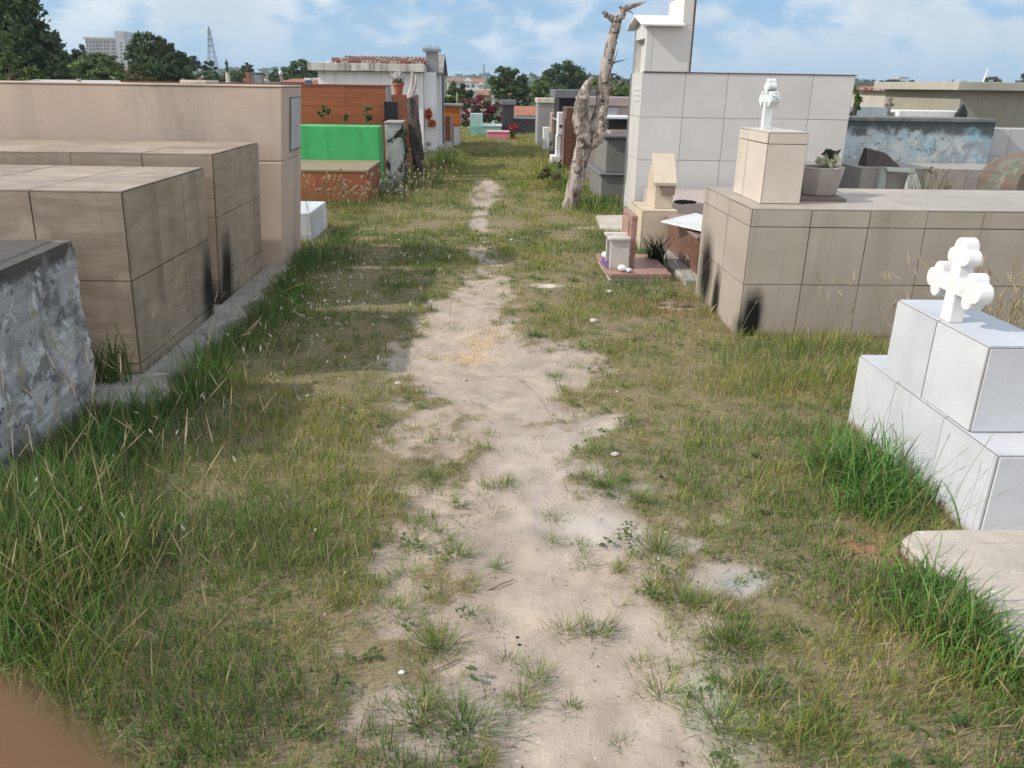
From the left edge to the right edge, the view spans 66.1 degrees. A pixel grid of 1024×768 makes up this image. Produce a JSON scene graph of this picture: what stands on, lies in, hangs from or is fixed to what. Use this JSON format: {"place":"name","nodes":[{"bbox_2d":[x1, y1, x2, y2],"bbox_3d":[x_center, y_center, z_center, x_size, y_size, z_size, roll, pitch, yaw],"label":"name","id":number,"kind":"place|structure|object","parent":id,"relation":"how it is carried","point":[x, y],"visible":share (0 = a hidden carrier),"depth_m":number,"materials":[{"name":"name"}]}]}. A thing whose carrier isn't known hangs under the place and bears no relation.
{"place":"outdoors","nodes":[
{"label":"outdoors","id":0,"kind":"place"},
{"bbox_2d":[0,677,119,767],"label":"finger","id":1,"kind":"object","parent":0,"point":[35,732],"visible":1,"depth_m":0.03},
{"bbox_2d":[180,80,218,83],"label":"stone slab","id":2,"kind":"structure","parent":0,"point":[202,81],"depth_m":6.70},
{"bbox_2d":[25,237,502,565],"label":"white seeding grass","id":3,"kind":"structure","parent":0,"point":[122,514],"depth_m":4.55,"materials":[{"name":"plant"}]},
{"bbox_2d":[0,52,1023,767],"bbox_3d":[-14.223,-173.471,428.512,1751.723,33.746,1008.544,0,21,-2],"label":"ground","id":4,"kind":"structure","parent":0,"point":[522,548],"depth_m":2.88,"materials":[{"name":"soil"}]},
{"bbox_2d":[0,30,45,80],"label":"climbing shrub","id":5,"kind":"object","parent":4,"relation":"on","point":[7,56],"visible":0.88,"depth_m":28.62,"materials":[{"name":"green plant"}]},
{"bbox_2d":[0,0,83,80],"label":"broadleaf tree","id":6,"kind":"object","parent":4,"relation":"on","point":[33,42],"visible":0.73,"depth_m":30.26,"materials":[{"name":"green plant"}]},
{"bbox_2d":[47,29,79,71],"bbox_3d":[-19.262,-12.868,33.095,1.782,3.985,1.633,14,24,31],"label":"broadleaf tree","id":7,"kind":"object","parent":4,"relation":"on","point":[73,55],"visible":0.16,"depth_m":32.76,"materials":[{"name":"green plant"}]},
{"bbox_2d":[27,79,119,81],"bbox_3d":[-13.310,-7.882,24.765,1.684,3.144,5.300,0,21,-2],"label":"house","id":8,"kind":"structure","parent":4,"relation":"on","point":[75,80],"depth_m":23.94,"materials":[{"name":"metal"}]},
{"bbox_2d":[67,56,129,80],"bbox_3d":[-21.417,-14.783,40.570,3.830,4.041,2.481,0,21,-2],"label":"bush","id":9,"kind":"object","parent":4,"relation":"on","point":[97,70],"visible":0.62,"depth_m":39.83,"materials":[{"name":"green plant"}]},
{"bbox_2d":[74,52,125,70],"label":"bush","id":10,"kind":"object","parent":4,"relation":"on","point":[98,54],"visible":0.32,"depth_m":54.08,"materials":[{"name":"green plant"}]},
{"bbox_2d":[83,31,134,67],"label":"apartment block","id":11,"kind":"structure","parent":4,"relation":"on","point":[117,43],"depth_m":633.75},
{"bbox_2d":[111,70,156,80],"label":"bush","id":12,"kind":"object","parent":4,"relation":"on","point":[138,76],"visible":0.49,"depth_m":42.38,"materials":[{"name":"green plant"}]},
{"bbox_2d":[0,81,301,265],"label":"wall tomb","id":13,"kind":"object","parent":4,"relation":"on","point":[267,118],"depth_m":6.56,"materials":[{"name":"beige paint"}]},
{"bbox_2d":[123,30,197,81],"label":"broadleaf tree","id":14,"kind":"object","parent":4,"relation":"on","point":[160,58],"visible":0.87,"depth_m":46.97,"materials":[{"name":"green plant"}]},
{"bbox_2d":[84,264,288,414],"bbox_3d":[-3.012,-0.433,5.556,2.358,0.175,3.375,0,21,-2],"label":"concrete ledge","id":15,"kind":"object","parent":4,"relation":"on","point":[224,312],"visible":0.22,"depth_m":4.83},
{"bbox_2d":[0,239,96,473],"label":"concrete tomb","id":16,"kind":"object","parent":15,"relation":"on","point":[42,315],"visible":0.84,"depth_m":3.60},
{"bbox_2d":[0,165,213,374],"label":"tiled tomb","id":17,"kind":"object","parent":15,"relation":"on","point":[139,236],"visible":0.81,"depth_m":4.29,"materials":[{"name":"beige tile"}]},
{"bbox_2d":[89,321,136,385],"bbox_3d":[-2.136,-0.149,4.149,0.374,0.349,0.249,8,22,19],"label":"weed","id":18,"kind":"object","parent":15,"relation":"on","point":[111,373],"visible":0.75,"depth_m":4.19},
{"bbox_2d":[0,139,261,304],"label":"tiled tomb","id":19,"kind":"object","parent":15,"relation":"on","point":[232,180],"visible":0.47,"depth_m":5.72,"materials":[{"name":"beige tile"}]},
{"bbox_2d":[188,55,203,71],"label":"pine tree","id":20,"kind":"object","parent":4,"relation":"on","point":[196,62],"visible":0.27,"depth_m":100.35,"materials":[{"name":"green plant"}]},
{"bbox_2d":[201,60,217,72],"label":"pine tree","id":21,"kind":"object","parent":4,"relation":"on","point":[211,64],"visible":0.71,"depth_m":109.88,"materials":[{"name":"green plant"}]},
{"bbox_2d":[206,26,220,75],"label":"lattice pylon","id":22,"kind":"object","parent":4,"relation":"on","point":[210,45],"visible":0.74,"depth_m":382.40,"materials":[{"name":"grey metal"}]},
{"bbox_2d":[194,70,252,82],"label":"broadleaf tree","id":23,"kind":"object","parent":4,"relation":"on","point":[237,76],"visible":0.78,"depth_m":87.38,"materials":[{"name":"green plant"}]},
{"bbox_2d":[230,62,265,78],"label":"broadleaf tree","id":24,"kind":"object","parent":4,"relation":"on","point":[246,68],"visible":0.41,"depth_m":96.27,"materials":[{"name":"green plant"}]},
{"bbox_2d":[245,72,264,82],"bbox_3d":[-12.155,-13.430,37.572,0.716,2.688,0.500,0,21,-2],"label":"chimney","id":25,"kind":"object","parent":4,"relation":"on","point":[250,78],"visible":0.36,"depth_m":37.00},
{"bbox_2d":[120,81,391,175],"bbox_3d":[-4.568,-4.664,14.532,4.640,1.665,0.790,0,21,-2],"label":"wall tomb","id":26,"kind":"object","parent":4,"relation":"on","point":[341,100],"depth_m":14.04,"materials":[{"name":"orange brick"}]},
{"bbox_2d":[363,105,372,124],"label":"weed","id":27,"kind":"object","parent":26,"relation":"attached to","point":[368,116],"visible":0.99,"depth_m":13.73,"materials":[{"name":"green plant"}]},
{"bbox_2d":[267,69,279,81],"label":"broadleaf tree","id":28,"kind":"object","parent":4,"relation":"on","point":[273,77],"visible":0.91,"depth_m":110.54,"materials":[{"name":"green plant"}]},
{"bbox_2d":[280,78,312,83],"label":"house","id":29,"kind":"structure","parent":4,"relation":"on","point":[295,81],"depth_m":56.23,"materials":[{"name":"ceramic"}]},
{"bbox_2d":[278,58,317,82],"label":"broadleaf tree","id":30,"kind":"object","parent":4,"relation":"on","point":[292,70],"visible":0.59,"depth_m":73.40,"materials":[{"name":"green plant"}]},
{"bbox_2d":[301,201,327,240],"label":"marble block","id":31,"kind":"structure","parent":4,"relation":"on","point":[317,214],"depth_m":8.67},
{"bbox_2d":[300,124,384,202],"bbox_3d":[-3.072,-3.311,11.877,2.055,1.065,2.065,0,21,-2],"label":"tiled tomb","id":32,"kind":"object","parent":4,"relation":"on","point":[354,153],"visible":0.47,"depth_m":12.19,"materials":[{"name":"tile"}]},
{"bbox_2d":[291,241,410,343],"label":"fallen petals","id":33,"kind":"object","parent":4,"relation":"on","point":[336,301],"visible":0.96,"depth_m":5.80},
{"bbox_2d":[308,46,452,153],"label":"mausoleum","id":34,"kind":"structure","parent":4,"relation":"on","point":[430,71],"depth_m":17.96,"materials":[{"name":"white concrete"}]},
{"bbox_2d":[425,108,435,126],"bbox_3d":[-1.874,-6.134,18.140,0.286,0.478,0.169,5,21,10],"label":"flower bunch","id":35,"kind":"object","parent":34,"relation":"attached to","point":[431,123],"visible":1,"depth_m":18.14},
{"bbox_2d":[377,178,404,193],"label":"bush","id":36,"kind":"object","parent":4,"relation":"on","point":[395,187],"visible":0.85,"depth_m":12.08,"materials":[{"name":"plant"}]},
{"bbox_2d":[382,101,400,171],"bbox_3d":[-2.130,-4.294,14.031,0.280,1.400,0.400,0,21,-2],"label":"niche box","id":37,"kind":"object","parent":4,"relation":"on","point":[391,110],"visible":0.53,"depth_m":13.71,"materials":[{"name":"black stone"}]},
{"bbox_2d":[384,120,406,183],"bbox_3d":[-1.965,-3.895,13.396,0.300,1.110,0.720,0,21,-2],"label":"headstone","id":38,"kind":"object","parent":4,"relation":"on","point":[395,147],"visible":0.81,"depth_m":13.06,"materials":[{"name":"concrete"}]},
{"bbox_2d":[400,124,407,158],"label":"vine","id":39,"kind":"object","parent":38,"relation":"attached to","point":[405,135],"visible":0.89,"depth_m":13.27,"materials":[{"name":"green plant"}]},
{"bbox_2d":[391,94,418,170],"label":"wall tomb","id":40,"kind":"object","parent":4,"relation":"on","point":[401,99],"depth_m":15.12,"materials":[{"name":"brown tile"}]},
{"bbox_2d":[389,71,406,94],"bbox_3d":[-2.177,-5.767,15.077,0.351,0.426,0.327,0,21,-2],"label":"flower pot","id":41,"kind":"object","parent":40,"relation":"on","point":[397,81],"visible":1,"depth_m":15.03,"materials":[{"name":"ceramic"}]},
{"bbox_2d":[406,68,425,176],"bbox_3d":[-1.644,-4.406,13.579,0.352,1.926,0.275,0,21,-2],"label":"dead tree","id":42,"kind":"object","parent":4,"relation":"on","point":[415,136],"visible":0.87,"depth_m":13.50,"materials":[{"name":"brown plant"}]},
{"bbox_2d":[423,141,454,159],"bbox_3d":[-1.682,-5.211,17.611,0.814,0.467,0.910,0,21,-2],"label":"shrub","id":43,"kind":"object","parent":4,"relation":"on","point":[427,143],"visible":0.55,"depth_m":17.47,"materials":[{"name":"green plant"}]},
{"bbox_2d":[383,312,514,368],"bbox_3d":[-0.202,-0.336,5.404,0.775,0.050,1.393,9,22,21],"label":"scattered grain","id":44,"kind":"object","parent":4,"relation":"on","point":[472,355],"visible":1,"depth_m":5.13},
{"bbox_2d":[445,115,452,141],"bbox_3d":[-1.723,-6.905,21.625,0.200,0.900,0.220,0,21,-2],"label":"headstone","id":45,"kind":"object","parent":4,"relation":"on","point":[449,127],"visible":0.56,"depth_m":21.49,"materials":[{"name":"stone"}]},
{"bbox_2d":[444,103,463,145],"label":"niche tomb","id":46,"kind":"object","parent":4,"relation":"on","point":[454,109],"visible":0.48,"depth_m":21.80,"materials":[{"name":"orange paint"}]},
{"bbox_2d":[444,94,465,102],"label":"bush","id":47,"kind":"object","parent":4,"relation":"on","point":[450,99],"visible":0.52,"depth_m":33.61,"materials":[{"name":"green plant"}]},
{"bbox_2d":[446,77,466,96],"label":"house","id":48,"kind":"structure","parent":4,"relation":"on","point":[459,81],"depth_m":243.29,"materials":[{"name":"white tile"}]},
{"bbox_2d":[445,80,473,99],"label":"bush","id":49,"kind":"object","parent":4,"relation":"on","point":[453,89],"visible":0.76,"depth_m":44.64,"materials":[{"name":"green plant"}]},
{"bbox_2d":[470,78,484,88],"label":"house","id":50,"kind":"structure","parent":4,"relation":"on","point":[476,81],"depth_m":224.82,"materials":[{"name":"ceramic"}]},
{"bbox_2d":[455,93,501,127],"bbox_3d":[-1.298,-10.770,31.191,1.994,1.451,1.449,0,21,-2],"label":"bougainvillea","id":51,"kind":"object","parent":4,"relation":"on","point":[476,107],"visible":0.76,"depth_m":30.88,"materials":[{"name":"pink plant"}]},
{"bbox_2d":[476,91,494,123],"bbox_3d":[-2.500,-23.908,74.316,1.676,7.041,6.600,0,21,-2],"label":"house","id":52,"kind":"structure","parent":4,"relation":"on","point":[487,94],"depth_m":70.68,"materials":[{"name":"ceramic"}]},
{"bbox_2d":[470,113,501,134],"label":"tomb","id":53,"kind":"object","parent":4,"relation":"on","point":[478,126],"visible":0.81,"depth_m":26.65,"materials":[{"name":"teal paint"}]},
{"bbox_2d":[487,130,508,138],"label":"tomb","id":54,"kind":"object","parent":4,"relation":"on","point":[502,134],"visible":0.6,"depth_m":24.83,"materials":[{"name":"pink paint"}]},
{"bbox_2d":[487,65,533,128],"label":"broadleaf tree","id":55,"kind":"object","parent":4,"relation":"on","point":[516,89],"visible":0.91,"depth_m":52.20,"materials":[{"name":"green plant"}]},
{"bbox_2d":[0,230,1023,715],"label":"broad grass","id":56,"kind":"structure","parent":4,"relation":"on","point":[886,506],"depth_m":3.10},
{"bbox_2d":[0,243,1023,767],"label":"broadleaf weeds","id":57,"kind":"object","parent":4,"relation":"on","point":[894,763],"visible":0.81,"depth_m":2.33,"materials":[{"name":"green plant"}]},
{"bbox_2d":[1,214,1023,767],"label":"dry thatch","id":58,"kind":"object","parent":4,"relation":"on","point":[515,550],"visible":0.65,"depth_m":2.62,"materials":[{"name":"beige plant"}]},
{"bbox_2d":[501,100,535,133],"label":"granite tomb","id":59,"kind":"object","parent":4,"relation":"on","point":[526,124],"visible":0.82,"depth_m":27.58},
{"bbox_2d":[514,106,535,116],"bbox_3d":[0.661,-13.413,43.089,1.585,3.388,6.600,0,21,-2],"label":"house","id":60,"kind":"structure","parent":4,"relation":"on","point":[524,111],"depth_m":40.81,"materials":[{"name":"tile"}]},
{"bbox_2d":[526,80,550,103],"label":"broadleaf tree","id":61,"kind":"object","parent":4,"relation":"on","point":[543,92],"visible":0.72,"depth_m":61.66,"materials":[{"name":"green plant"}]},
{"bbox_2d":[62,50,1022,86],"bbox_3d":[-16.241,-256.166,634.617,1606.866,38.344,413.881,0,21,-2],"label":"distant trees","id":62,"kind":"object","parent":4,"relation":"on","point":[859,83],"visible":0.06,"depth_m":573.53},
{"bbox_2d":[535,98,554,143],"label":"pillar tomb","id":63,"kind":"object","parent":4,"relation":"on","point":[544,107],"visible":0.5,"depth_m":22.79,"materials":[{"name":"grey stone"}]},
{"bbox_2d":[542,127,549,149],"bbox_3d":[1.037,-6.569,21.192,0.410,0.660,0.400,0,21,-2],"label":"headstone","id":64,"kind":"object","parent":4,"relation":"on","point":[546,130],"visible":0.48,"depth_m":20.98,"materials":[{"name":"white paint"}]},
{"bbox_2d":[548,112,553,153],"bbox_3d":[1.125,-6.245,19.766,0.370,1.070,0.540,0,21,-2],"label":"headstone","id":65,"kind":"object","parent":4,"relation":"on","point":[550,145],"visible":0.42,"depth_m":19.58,"materials":[{"name":"stone"}]},
{"bbox_2d":[536,159,567,184],"bbox_3d":[0.706,-3.501,13.228,0.518,0.525,0.428,-17,27,-39],"label":"shrub","id":66,"kind":"object","parent":4,"relation":"on","point":[545,173],"visible":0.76,"depth_m":13.21,"materials":[{"name":"green plant"}]},
{"bbox_2d":[550,112,562,161],"bbox_3d":[0.968,-5.196,16.842,0.260,1.180,0.500,0,21,-2],"label":"headstone","id":67,"kind":"object","parent":4,"relation":"on","point":[556,156],"visible":0.65,"depth_m":16.72,"materials":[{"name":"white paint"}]},
{"bbox_2d":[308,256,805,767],"bbox_3d":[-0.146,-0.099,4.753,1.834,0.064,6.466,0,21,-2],"label":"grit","id":68,"kind":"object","parent":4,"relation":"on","point":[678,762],"visible":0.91,"depth_m":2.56,"materials":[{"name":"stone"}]},
{"bbox_2d":[534,59,586,97],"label":"broadleaf tree","id":69,"kind":"object","parent":4,"relation":"on","point":[571,76],"visible":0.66,"depth_m":69.36,"materials":[{"name":"green plant"}]},
{"bbox_2d":[563,119,566,168],"bbox_3d":[1.040,-4.661,15.549,0.040,1.100,0.040,0,21,-2],"label":"post","id":70,"kind":"object","parent":4,"relation":"on","point":[565,128],"visible":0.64,"depth_m":15.49,"materials":[{"name":"metal"}]},
{"bbox_2d":[561,106,576,169],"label":"granite tomb","id":71,"kind":"object","parent":4,"relation":"on","point":[568,112],"visible":0.24,"depth_m":15.87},
{"bbox_2d":[550,89,595,155],"bbox_3d":[1.403,-6.111,18.649,0.950,1.620,1.500,0,21,-2],"label":"granite tomb","id":72,"kind":"object","parent":4,"relation":"on","point":[564,97],"visible":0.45,"depth_m":17.85,"materials":[{"name":"grey stone"}]},
{"bbox_2d":[166,225,998,767],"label":"grass tufts","id":73,"kind":"object","parent":4,"relation":"on","point":[734,635],"visible":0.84,"depth_m":2.49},
{"bbox_2d":[576,96,628,179],"bbox_3d":[1.900,-4.606,14.849,1.310,1.520,1.400,0,21,-2],"label":"tomb","id":74,"kind":"object","parent":4,"relation":"on","point":[618,105],"visible":0.11,"depth_m":14.03,"materials":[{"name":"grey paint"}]},
{"bbox_2d":[562,1,645,209],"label":"dead tree","id":75,"kind":"object","parent":4,"relation":"on","point":[590,135],"visible":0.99,"depth_m":10.39,"materials":[{"name":"wood"}]},
{"bbox_2d":[587,115,627,200],"bbox_3d":[2.039,-3.503,12.297,1.540,1.275,1.460,0,21,-2],"label":"granite tomb","id":76,"kind":"object","parent":4,"relation":"on","point":[607,168],"visible":0.26,"depth_m":11.73,"materials":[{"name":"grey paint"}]},
{"bbox_2d":[587,76,629,93],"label":"broadleaf tree","id":77,"kind":"object","parent":4,"relation":"on","point":[617,78],"visible":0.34,"depth_m":84.18,"materials":[{"name":"green plant"}]},
{"bbox_2d":[596,215,622,230],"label":"paving slab","id":78,"kind":"structure","parent":4,"relation":"on","point":[607,222],"depth_m":9.64,"materials":[{"name":"concrete"}]},
{"bbox_2d":[593,78,629,96],"bbox_3d":[5.277,-13.815,39.751,2.565,3.046,1.558,0,21,-2],"label":"bush","id":79,"kind":"object","parent":4,"relation":"on","point":[624,92],"visible":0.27,"depth_m":39.27,"materials":[{"name":"green plant"}]},
{"bbox_2d":[596,208,671,281],"bbox_3d":[1.103,-1.242,7.186,0.550,0.650,0.860,0,21,-2],"label":"headstone","id":80,"kind":"object","parent":4,"relation":"on","point":[620,248],"visible":0.77,"depth_m":6.95,"materials":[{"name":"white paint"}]},
{"bbox_2d":[630,153,678,250],"bbox_3d":[1.500,-1.888,8.322,0.375,1.062,0.714,0,21,-2],"label":"headstone","id":81,"kind":"object","parent":4,"relation":"on","point":[653,209],"visible":0.82,"depth_m":8.08,"materials":[{"name":"beige stone"}]},
{"bbox_2d":[643,234,670,264],"bbox_3d":[1.378,-1.266,7.456,0.313,0.316,0.376,0,21,-2],"label":"pot plant","id":82,"kind":"object","parent":4,"relation":"on","point":[657,254],"visible":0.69,"depth_m":7.41,"materials":[{"name":"green plant"}]},
{"bbox_2d":[643,189,704,213],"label":"tomb","id":83,"kind":"object","parent":4,"relation":"on","point":[698,196],"visible":0.09,"depth_m":9.05,"materials":[{"name":"paint"}]},
{"bbox_2d":[664,214,702,285],"bbox_3d":[2.109,-1.250,7.462,1.280,0.500,1.500,0,21,-2],"label":"granite tomb","id":84,"kind":"object","parent":4,"relation":"on","point":[684,242],"visible":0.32,"depth_m":7.28,"materials":[{"name":"stone"}]},
{"bbox_2d":[661,213,702,230],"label":"marble slab","id":85,"kind":"structure","parent":84,"relation":"on","point":[693,221],"depth_m":7.40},
{"bbox_2d":[622,0,856,208],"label":"niche wall","id":86,"kind":"structure","parent":4,"relation":"on","point":[694,122],"depth_m":9.85,"materials":[{"name":"grey tile"}]},
{"bbox_2d":[849,86,862,115],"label":"shrub","id":87,"kind":"object","parent":4,"relation":"on","point":[858,98],"visible":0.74,"depth_m":12.40,"materials":[{"name":"green plant"}]},
{"bbox_2d":[695,79,1023,337],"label":"tiled tomb","id":88,"kind":"object","parent":4,"relation":"on","point":[772,243],"visible":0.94,"depth_m":5.31,"materials":[{"name":"beige tile"}]},
{"bbox_2d":[800,194,846,201],"bbox_3d":[2.169,-1.369,5.717,0.440,0.016,0.480,0,21,-2],"label":"tray","id":89,"kind":"object","parent":88,"relation":"on","point":[804,197],"visible":0.43,"depth_m":5.52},
{"bbox_2d":[801,148,844,195],"bbox_3d":[2.233,-1.541,5.696,0.311,0.319,0.305,0,21,-2],"label":"planter","id":90,"kind":"object","parent":89,"relation":"on","point":[822,176],"visible":0.84,"depth_m":5.62,"materials":[{"name":"stone"}]},
{"bbox_2d":[849,106,890,115],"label":"tiled tomb","id":91,"kind":"object","parent":4,"relation":"on","point":[871,111],"visible":0.12,"depth_m":13.61,"materials":[{"name":"blue tile"}]},
{"bbox_2d":[851,88,893,106],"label":"house","id":92,"kind":"structure","parent":4,"relation":"on","point":[874,97],"depth_m":19.70,"materials":[{"name":"brick"}]},
{"bbox_2d":[884,97,893,115],"bbox_3d":[5.945,-3.759,12.667,0.150,1.605,0.050,0,21,-2],"label":"cross","id":93,"kind":"object","parent":4,"relation":"on","point":[889,104],"visible":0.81,"depth_m":12.41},
{"bbox_2d":[874,166,920,188],"bbox_3d":[5.212,-2.501,10.432,0.807,0.720,0.156,4,21,7],"label":"frame","id":94,"kind":"object","parent":4,"relation":"on","point":[881,178],"visible":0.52,"depth_m":10.35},
{"bbox_2d":[838,162,985,189],"bbox_3d":[5.919,-2.677,11.040,2.628,0.738,0.978,0,21,-2],"label":"tiled tomb","id":95,"kind":"object","parent":4,"relation":"on","point":[856,175],"visible":0.3,"depth_m":10.51,"materials":[{"name":"grey tile"}]},
{"bbox_2d":[858,148,899,166],"bbox_3d":[5.038,-3.105,10.761,0.450,0.230,0.300,0,21,-2],"label":"plaque","id":96,"kind":"object","parent":95,"relation":"on","point":[869,157],"visible":1,"depth_m":10.69,"materials":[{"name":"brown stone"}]},
{"bbox_2d":[842,116,998,163],"bbox_3d":[5.560,-3.271,11.732,2.700,1.345,0.740,0,21,-2],"label":"wall tomb","id":97,"kind":"object","parent":4,"relation":"on","point":[903,139],"depth_m":11.28,"materials":[{"name":"blue paint"}]},
{"bbox_2d":[890,109,956,116],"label":"tomb","id":98,"kind":"object","parent":4,"relation":"on","point":[929,113],"visible":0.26,"depth_m":13.56,"materials":[{"name":"white paint"}]},
{"bbox_2d":[896,165,970,189],"bbox_3d":[4.888,-2.102,9.091,0.883,0.818,0.673,-8,23,-23],"label":"weed","id":99,"kind":"object","parent":4,"relation":"on","point":[931,172],"visible":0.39,"depth_m":9.01,"materials":[{"name":"green plant"}]},
{"bbox_2d":[848,237,1023,529],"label":"stepped tomb","id":100,"kind":"object","parent":4,"relation":"on","point":[953,361],"visible":1,"depth_m":3.11,"materials":[{"name":"white tile"}]},
{"bbox_2d":[873,82,1023,127],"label":"mausoleum","id":101,"kind":"structure","parent":4,"relation":"on","point":[1003,102],"depth_m":14.48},
{"bbox_2d":[954,105,967,116],"bbox_3d":[7.667,-4.053,13.662,0.160,1.500,0.170,0,21,-2],"label":"headstone","id":102,"kind":"object","parent":4,"relation":"on","point":[962,111],"visible":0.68,"depth_m":13.38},
{"bbox_2d":[900,530,1023,668],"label":"concrete slab","id":103,"kind":"structure","parent":4,"relation":"on","point":[1001,552],"depth_m":2.75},
{"bbox_2d":[976,151,1023,190],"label":"vault tomb","id":104,"kind":"object","parent":4,"relation":"on","point":[1005,172],"visible":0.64,"depth_m":8.68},
{"bbox_2d":[987,127,1023,163],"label":"tiled tomb","id":105,"kind":"object","parent":4,"relation":"on","point":[1005,141],"visible":0.17,"depth_m":11.48,"materials":[{"name":"white tile"}]},
{"bbox_2d":[0,127,1023,767],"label":"grass","id":106,"kind":"structure","parent":0,"point":[80,483],"depth_m":3.05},
{"bbox_2d":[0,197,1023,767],"bbox_3d":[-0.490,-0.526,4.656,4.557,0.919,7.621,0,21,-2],"label":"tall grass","id":107,"kind":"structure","parent":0,"point":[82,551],"depth_m":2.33,"materials":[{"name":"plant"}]},
{"bbox_2d":[2,0,1023,81],"label":"sky","id":108,"kind":"structure","parent":0,"point":[919,40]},
{"bbox_2d":[301,160,1023,380],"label":"foxtail grass","id":109,"kind":"structure","parent":0,"point":[1019,304],"depth_m":9.93,"materials":[{"name":"plant"}]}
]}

